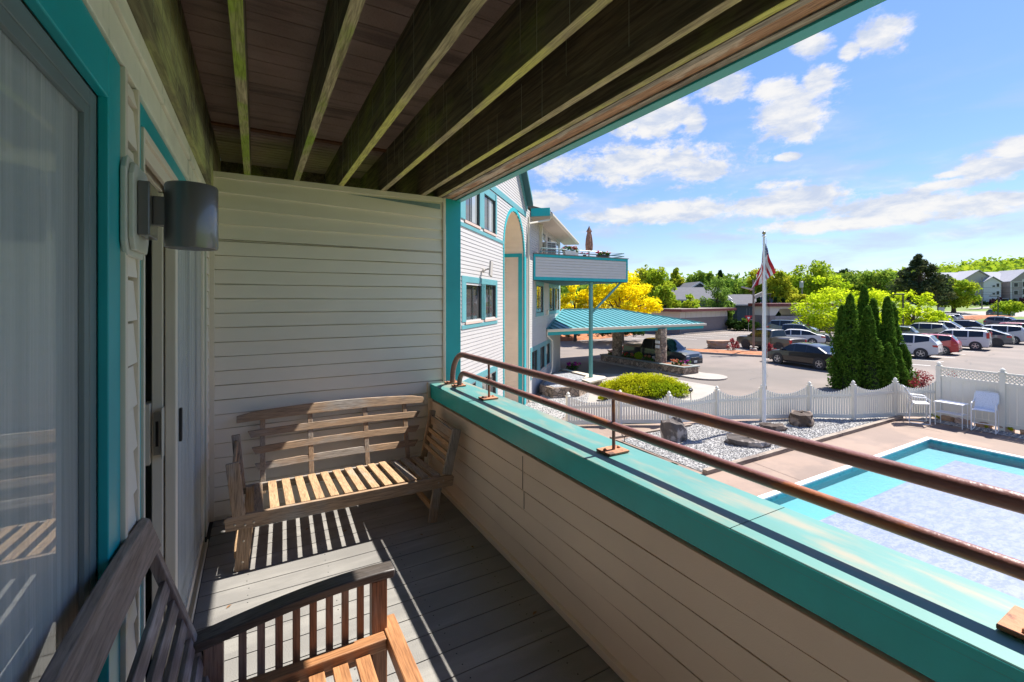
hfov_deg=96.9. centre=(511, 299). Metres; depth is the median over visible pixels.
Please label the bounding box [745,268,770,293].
leafy tree
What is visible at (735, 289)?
leafy tree
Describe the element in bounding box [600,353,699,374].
stone planter
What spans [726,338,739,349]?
red shrub
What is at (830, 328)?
parked suv
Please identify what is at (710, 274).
leafy tree
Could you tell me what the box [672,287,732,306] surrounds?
house
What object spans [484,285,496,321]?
window
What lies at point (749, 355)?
kerb
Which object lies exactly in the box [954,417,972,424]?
rock
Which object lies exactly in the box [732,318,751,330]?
clipped hedge
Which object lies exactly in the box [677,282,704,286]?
house
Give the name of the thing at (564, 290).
wood
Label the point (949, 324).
parked suv
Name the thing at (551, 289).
window
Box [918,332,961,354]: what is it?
parked suv
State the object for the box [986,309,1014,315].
parked suv
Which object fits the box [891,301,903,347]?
arborvitae
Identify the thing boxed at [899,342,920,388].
arborvitae
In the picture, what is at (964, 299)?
maple tree
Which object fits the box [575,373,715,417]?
drive apron
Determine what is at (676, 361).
flower clump
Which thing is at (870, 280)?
leafy tree
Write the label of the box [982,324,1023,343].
parked suv
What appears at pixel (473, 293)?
window
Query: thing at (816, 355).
parked sedan
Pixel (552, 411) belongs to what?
gravel
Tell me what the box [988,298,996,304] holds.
foundation shrub
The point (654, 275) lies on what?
leafy tree
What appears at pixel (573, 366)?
flower pot
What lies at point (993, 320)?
parked suv
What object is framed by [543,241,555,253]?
air conditioner
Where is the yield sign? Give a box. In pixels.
[745,316,751,331]
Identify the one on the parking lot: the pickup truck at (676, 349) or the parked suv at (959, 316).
the pickup truck at (676, 349)
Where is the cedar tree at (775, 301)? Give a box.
[772,296,780,315]
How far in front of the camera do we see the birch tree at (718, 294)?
65.35 m
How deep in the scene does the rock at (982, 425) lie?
14.86 m
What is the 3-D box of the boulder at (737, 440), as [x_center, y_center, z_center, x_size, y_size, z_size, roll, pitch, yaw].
[6.792,4.121,13.111,1.264,0.391,0.489,0,14,19]
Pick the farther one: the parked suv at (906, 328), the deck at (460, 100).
the parked suv at (906, 328)
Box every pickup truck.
[622,337,702,364]
[737,328,806,348]
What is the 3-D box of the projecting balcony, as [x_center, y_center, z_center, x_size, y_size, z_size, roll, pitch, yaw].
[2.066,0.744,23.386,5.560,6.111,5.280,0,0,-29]
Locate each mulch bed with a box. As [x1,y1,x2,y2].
[560,332,632,340]
[963,315,1014,319]
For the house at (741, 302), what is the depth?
76.00 m
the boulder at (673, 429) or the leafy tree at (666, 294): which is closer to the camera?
the boulder at (673, 429)
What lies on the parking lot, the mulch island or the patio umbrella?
the mulch island
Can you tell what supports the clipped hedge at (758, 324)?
on the parking lot
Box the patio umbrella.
[585,226,592,255]
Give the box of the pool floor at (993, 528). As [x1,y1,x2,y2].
[819,460,1023,600]
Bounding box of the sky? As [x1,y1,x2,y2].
[528,0,1023,280]
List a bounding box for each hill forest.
[740,255,1023,299]
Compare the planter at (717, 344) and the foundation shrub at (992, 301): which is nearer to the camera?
the planter at (717, 344)
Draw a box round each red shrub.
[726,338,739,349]
[766,343,775,358]
[907,369,933,387]
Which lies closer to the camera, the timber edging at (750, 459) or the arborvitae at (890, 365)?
the timber edging at (750, 459)
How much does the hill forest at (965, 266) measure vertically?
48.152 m
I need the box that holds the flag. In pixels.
[749,244,775,291]
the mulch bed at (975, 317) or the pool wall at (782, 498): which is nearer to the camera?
the pool wall at (782, 498)
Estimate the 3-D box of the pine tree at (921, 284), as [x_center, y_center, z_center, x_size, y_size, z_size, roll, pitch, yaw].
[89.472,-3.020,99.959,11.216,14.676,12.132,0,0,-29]
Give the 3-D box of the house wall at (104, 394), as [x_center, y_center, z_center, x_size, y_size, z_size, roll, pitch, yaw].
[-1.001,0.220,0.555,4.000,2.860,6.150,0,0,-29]
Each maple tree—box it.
[935,278,982,312]
[989,299,1023,315]
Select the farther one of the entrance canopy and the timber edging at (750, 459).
the entrance canopy
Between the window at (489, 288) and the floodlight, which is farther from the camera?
the window at (489, 288)
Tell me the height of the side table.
0.800 m
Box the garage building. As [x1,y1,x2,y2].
[644,307,736,334]
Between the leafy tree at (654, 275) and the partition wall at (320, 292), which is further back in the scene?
the leafy tree at (654, 275)
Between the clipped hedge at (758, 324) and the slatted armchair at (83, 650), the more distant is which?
the clipped hedge at (758, 324)
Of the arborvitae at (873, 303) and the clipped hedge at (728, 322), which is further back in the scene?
the clipped hedge at (728, 322)
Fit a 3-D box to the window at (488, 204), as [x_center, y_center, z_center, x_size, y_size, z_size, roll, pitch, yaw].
[-0.686,-2.540,13.699,0.095,1.120,1.270,0,0,15]
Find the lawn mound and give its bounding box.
[975,317,1023,322]
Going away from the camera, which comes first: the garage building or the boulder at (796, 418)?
the boulder at (796, 418)
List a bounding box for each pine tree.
[885,253,956,308]
[924,272,958,309]
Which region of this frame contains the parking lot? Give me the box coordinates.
[525,329,1023,430]
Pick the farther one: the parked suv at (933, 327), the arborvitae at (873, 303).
the parked suv at (933, 327)
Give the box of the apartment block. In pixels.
[908,269,1023,304]
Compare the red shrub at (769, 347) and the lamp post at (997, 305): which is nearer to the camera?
the red shrub at (769, 347)
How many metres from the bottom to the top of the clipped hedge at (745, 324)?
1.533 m
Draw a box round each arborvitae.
[825,304,845,389]
[831,293,863,389]
[855,284,869,331]
[856,305,887,389]
[868,298,879,341]
[876,296,897,368]
[878,342,899,388]
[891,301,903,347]
[893,347,911,390]
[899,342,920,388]
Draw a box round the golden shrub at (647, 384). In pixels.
[598,372,690,398]
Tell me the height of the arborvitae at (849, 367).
4.929 m
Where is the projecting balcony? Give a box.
[533,248,628,377]
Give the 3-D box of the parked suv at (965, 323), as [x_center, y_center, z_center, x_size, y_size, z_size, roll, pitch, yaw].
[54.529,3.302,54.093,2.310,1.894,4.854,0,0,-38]
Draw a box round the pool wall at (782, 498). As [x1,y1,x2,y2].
[766,440,1023,504]
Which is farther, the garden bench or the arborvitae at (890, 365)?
the arborvitae at (890, 365)
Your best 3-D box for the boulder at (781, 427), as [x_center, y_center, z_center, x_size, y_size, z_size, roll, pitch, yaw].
[8.416,4.143,14.624,0.828,0.318,0.408,0,0,1]
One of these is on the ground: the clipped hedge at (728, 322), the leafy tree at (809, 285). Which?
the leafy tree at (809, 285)
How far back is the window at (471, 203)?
12.35 m
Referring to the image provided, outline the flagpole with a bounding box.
[762,231,766,421]
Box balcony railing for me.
[444,352,1023,639]
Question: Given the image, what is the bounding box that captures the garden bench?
[224,395,460,571]
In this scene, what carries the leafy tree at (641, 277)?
on the ground
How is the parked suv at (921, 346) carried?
on the parking lot
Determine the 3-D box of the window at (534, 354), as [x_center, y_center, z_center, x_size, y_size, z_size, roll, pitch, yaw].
[0.971,2.810,20.061,0.095,1.120,1.320,0,0,15]
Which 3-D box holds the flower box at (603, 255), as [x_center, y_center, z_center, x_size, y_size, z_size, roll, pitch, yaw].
[4.388,-2.206,21.877,0.863,0.332,0.369,0,0,-29]
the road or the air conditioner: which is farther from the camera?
the road
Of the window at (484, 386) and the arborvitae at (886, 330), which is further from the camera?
the arborvitae at (886, 330)
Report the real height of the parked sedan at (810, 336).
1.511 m
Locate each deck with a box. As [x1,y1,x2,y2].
[126,0,885,201]
[577,411,1023,495]
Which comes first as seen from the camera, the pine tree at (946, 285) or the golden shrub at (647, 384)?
the golden shrub at (647, 384)
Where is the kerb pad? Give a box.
[593,359,727,380]
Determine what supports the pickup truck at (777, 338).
on the parking lot
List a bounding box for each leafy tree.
[629,264,652,303]
[641,266,670,305]
[653,280,678,307]
[660,298,686,307]
[668,267,684,286]
[683,293,699,307]
[685,270,715,284]
[706,272,718,286]
[726,277,746,293]
[738,283,748,293]
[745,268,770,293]
[766,268,798,302]
[778,259,845,302]
[785,293,809,302]
[834,271,866,296]
[854,269,898,294]
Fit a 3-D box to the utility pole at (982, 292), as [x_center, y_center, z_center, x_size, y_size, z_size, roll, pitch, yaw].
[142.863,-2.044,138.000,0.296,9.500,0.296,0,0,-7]
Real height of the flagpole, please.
6.510 m
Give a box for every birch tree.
[700,277,733,307]
[718,296,735,320]
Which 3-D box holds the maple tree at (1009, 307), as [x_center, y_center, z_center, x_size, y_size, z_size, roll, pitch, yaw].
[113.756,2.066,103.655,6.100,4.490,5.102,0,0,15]
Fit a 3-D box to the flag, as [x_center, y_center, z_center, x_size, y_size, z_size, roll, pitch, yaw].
[8.431,-1.150,15.340,0.929,1.800,0.277,0,0,0]
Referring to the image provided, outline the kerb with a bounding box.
[686,348,761,356]
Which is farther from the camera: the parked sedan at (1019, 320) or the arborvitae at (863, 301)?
the parked sedan at (1019, 320)
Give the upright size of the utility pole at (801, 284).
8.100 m
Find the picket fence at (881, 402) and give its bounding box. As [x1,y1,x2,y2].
[565,377,935,424]
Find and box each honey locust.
[560,285,600,340]
[581,270,662,342]
[788,274,908,332]
[893,289,953,325]
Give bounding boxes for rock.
[939,415,954,421]
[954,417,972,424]
[975,422,992,428]
[997,426,1014,432]
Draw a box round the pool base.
[780,447,1023,519]
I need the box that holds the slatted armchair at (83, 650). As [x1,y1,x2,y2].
[39,517,423,681]
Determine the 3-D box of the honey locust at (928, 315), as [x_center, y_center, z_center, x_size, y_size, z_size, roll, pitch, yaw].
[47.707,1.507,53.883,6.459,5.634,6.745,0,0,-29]
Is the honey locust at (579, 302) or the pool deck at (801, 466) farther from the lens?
the honey locust at (579, 302)
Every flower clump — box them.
[670,359,680,364]
[679,360,690,364]
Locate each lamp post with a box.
[741,280,761,350]
[893,294,904,325]
[997,296,998,315]
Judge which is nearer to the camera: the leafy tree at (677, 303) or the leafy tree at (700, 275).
the leafy tree at (677, 303)
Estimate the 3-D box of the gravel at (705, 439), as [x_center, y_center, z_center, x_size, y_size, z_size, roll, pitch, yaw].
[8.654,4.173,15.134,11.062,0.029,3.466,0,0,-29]
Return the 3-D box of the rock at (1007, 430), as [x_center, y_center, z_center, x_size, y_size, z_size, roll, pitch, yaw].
[15.811,4.140,14.522,0.341,0.261,0.401,0,0,-29]
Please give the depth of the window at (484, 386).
13.95 m
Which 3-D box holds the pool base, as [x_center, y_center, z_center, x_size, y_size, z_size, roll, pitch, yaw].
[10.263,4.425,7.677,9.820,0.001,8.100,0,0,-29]
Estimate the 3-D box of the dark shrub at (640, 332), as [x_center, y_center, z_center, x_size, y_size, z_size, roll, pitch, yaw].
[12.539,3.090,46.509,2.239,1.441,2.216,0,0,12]
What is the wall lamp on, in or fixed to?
attached to the house wall at (104, 394)
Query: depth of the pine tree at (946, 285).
117.80 m
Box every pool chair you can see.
[902,385,930,424]
[970,391,998,433]
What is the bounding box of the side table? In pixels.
[933,399,969,429]
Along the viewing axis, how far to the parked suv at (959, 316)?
77.63 m
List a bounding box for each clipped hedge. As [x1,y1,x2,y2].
[725,319,743,330]
[727,320,750,330]
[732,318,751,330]
[739,321,760,330]
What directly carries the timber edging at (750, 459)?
on the pool deck at (801, 466)
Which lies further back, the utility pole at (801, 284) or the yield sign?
the utility pole at (801, 284)
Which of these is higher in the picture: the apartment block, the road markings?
the apartment block
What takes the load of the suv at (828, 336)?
on the parking lot
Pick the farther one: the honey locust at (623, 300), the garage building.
the garage building
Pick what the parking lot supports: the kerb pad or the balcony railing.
the kerb pad
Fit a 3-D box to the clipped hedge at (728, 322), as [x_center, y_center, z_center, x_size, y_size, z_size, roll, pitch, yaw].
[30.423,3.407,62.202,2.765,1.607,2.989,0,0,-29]
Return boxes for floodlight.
[482,261,492,276]
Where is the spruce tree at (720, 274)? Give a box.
[716,270,724,285]
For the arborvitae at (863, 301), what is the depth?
22.32 m
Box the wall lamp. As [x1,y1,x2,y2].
[120,155,218,259]
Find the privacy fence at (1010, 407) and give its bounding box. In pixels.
[935,362,1023,430]
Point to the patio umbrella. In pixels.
(589, 244)
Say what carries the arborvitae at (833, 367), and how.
on the parking lot
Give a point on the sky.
(890, 133)
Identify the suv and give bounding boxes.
[766,319,818,331]
[781,323,831,343]
[807,323,833,331]
[900,325,918,333]
[901,332,942,358]
[909,322,948,333]
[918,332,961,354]
[926,320,964,328]
[938,329,991,349]
[945,313,964,319]
[951,319,984,327]
[965,327,1014,346]
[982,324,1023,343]
[983,316,1015,324]
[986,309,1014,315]
[999,322,1023,326]
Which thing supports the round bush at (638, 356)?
in the stone planter at (682, 369)
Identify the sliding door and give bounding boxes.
[0,0,95,681]
[141,127,207,681]
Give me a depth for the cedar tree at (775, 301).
67.80 m
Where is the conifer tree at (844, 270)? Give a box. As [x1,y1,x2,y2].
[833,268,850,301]
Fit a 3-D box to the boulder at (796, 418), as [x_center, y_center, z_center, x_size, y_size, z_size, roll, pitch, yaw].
[9.740,4.029,15.269,0.711,0.590,0.886,0,0,41]
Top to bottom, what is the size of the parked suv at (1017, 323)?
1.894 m
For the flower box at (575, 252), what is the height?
0.480 m
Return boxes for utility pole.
[799,280,804,293]
[981,277,982,307]
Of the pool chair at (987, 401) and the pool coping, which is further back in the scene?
the pool chair at (987, 401)
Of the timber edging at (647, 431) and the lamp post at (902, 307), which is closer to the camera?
the timber edging at (647, 431)
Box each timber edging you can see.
[610,424,691,438]
[702,415,902,474]
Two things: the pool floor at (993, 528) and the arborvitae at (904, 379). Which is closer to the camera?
the pool floor at (993, 528)
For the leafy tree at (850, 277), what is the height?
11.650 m
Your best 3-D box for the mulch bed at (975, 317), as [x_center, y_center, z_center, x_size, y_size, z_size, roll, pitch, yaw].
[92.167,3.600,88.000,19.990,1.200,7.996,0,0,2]
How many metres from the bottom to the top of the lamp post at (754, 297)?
5.768 m
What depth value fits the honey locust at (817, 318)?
46.19 m
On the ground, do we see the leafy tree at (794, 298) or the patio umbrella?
the leafy tree at (794, 298)
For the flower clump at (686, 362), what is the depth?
25.49 m
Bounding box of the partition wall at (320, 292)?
[210,171,460,521]
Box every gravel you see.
[526,393,589,418]
[623,417,888,471]
[918,417,1023,438]
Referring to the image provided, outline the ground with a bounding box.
[560,297,1023,499]
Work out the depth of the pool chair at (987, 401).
14.58 m
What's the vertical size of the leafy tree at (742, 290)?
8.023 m
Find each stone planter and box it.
[540,369,606,397]
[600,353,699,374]
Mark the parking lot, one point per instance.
(783, 377)
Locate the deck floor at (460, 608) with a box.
[145,490,623,681]
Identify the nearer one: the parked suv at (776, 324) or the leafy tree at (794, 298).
the parked suv at (776, 324)
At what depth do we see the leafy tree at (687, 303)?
59.49 m
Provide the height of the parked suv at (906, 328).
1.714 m
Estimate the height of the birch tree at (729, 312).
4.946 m
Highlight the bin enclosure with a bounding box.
[748,303,836,329]
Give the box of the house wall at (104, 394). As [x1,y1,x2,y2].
[0,0,209,681]
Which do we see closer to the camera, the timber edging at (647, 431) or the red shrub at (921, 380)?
the timber edging at (647, 431)
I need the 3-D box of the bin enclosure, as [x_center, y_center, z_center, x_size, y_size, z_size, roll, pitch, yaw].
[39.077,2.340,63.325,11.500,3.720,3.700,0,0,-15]
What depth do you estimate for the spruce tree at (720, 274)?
111.73 m
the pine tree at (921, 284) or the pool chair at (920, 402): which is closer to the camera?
the pool chair at (920, 402)
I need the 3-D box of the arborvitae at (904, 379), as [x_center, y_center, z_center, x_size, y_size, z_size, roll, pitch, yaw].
[17.794,3.333,20.788,0.863,2.379,0.928,0,0,-29]
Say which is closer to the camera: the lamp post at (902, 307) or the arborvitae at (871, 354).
the arborvitae at (871, 354)
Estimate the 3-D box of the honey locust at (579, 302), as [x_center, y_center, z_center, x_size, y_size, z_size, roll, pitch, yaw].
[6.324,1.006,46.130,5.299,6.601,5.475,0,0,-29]
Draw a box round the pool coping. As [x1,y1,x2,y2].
[758,437,1023,498]
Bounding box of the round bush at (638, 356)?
[634,352,642,358]
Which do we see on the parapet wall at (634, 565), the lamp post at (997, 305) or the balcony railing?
the balcony railing
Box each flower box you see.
[560,245,578,254]
[596,250,610,256]
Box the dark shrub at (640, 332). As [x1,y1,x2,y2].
[624,331,644,336]
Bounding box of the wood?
[560,271,789,302]
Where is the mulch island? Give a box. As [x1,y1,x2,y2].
[687,349,766,354]
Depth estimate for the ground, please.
137.29 m
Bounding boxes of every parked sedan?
[766,342,834,369]
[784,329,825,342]
[1000,319,1023,322]
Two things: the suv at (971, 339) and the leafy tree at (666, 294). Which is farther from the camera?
the leafy tree at (666, 294)
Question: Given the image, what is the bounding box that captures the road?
[881,311,1023,316]
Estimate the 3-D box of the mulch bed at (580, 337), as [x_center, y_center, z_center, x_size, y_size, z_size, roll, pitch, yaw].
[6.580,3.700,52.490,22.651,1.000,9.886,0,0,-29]
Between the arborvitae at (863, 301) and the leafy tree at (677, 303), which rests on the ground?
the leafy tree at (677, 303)
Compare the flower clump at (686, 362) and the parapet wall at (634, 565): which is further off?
the flower clump at (686, 362)
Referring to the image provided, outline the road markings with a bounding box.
[637,330,974,365]
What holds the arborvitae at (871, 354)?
on the parking lot
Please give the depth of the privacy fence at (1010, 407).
14.96 m
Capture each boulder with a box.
[660,417,687,442]
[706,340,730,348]
[723,433,771,447]
[759,422,787,431]
[788,410,813,426]
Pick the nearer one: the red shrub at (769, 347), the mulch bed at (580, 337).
the red shrub at (769, 347)
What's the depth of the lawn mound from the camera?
83.10 m
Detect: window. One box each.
[464,194,480,229]
[464,285,482,324]
[482,372,494,392]
[483,194,496,236]
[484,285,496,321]
[532,350,536,377]
[537,286,542,312]
[540,346,544,371]
[550,288,553,310]
[555,288,558,309]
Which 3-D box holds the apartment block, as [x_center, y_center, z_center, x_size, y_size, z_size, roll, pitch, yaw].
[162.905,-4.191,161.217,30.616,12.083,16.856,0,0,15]
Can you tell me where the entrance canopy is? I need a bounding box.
[546,308,706,373]
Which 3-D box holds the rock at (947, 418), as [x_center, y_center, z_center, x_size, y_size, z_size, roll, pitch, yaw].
[15.132,4.138,15.768,0.359,0.259,0.412,0,0,-29]
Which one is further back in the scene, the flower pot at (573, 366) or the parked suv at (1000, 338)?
the parked suv at (1000, 338)
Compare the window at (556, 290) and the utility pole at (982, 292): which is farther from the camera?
the utility pole at (982, 292)
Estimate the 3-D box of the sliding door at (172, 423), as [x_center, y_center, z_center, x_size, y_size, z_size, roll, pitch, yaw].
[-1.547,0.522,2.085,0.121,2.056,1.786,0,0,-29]
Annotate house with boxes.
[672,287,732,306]
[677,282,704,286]
[729,294,779,320]
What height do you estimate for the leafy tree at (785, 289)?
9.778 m
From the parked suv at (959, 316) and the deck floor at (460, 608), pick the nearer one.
the deck floor at (460, 608)
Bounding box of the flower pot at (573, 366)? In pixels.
[566,362,581,370]
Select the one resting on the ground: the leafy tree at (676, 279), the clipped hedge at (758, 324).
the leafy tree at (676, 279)
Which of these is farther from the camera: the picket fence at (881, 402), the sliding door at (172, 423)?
the picket fence at (881, 402)
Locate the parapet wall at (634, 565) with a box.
[428,381,1023,681]
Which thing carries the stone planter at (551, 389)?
on the drive apron

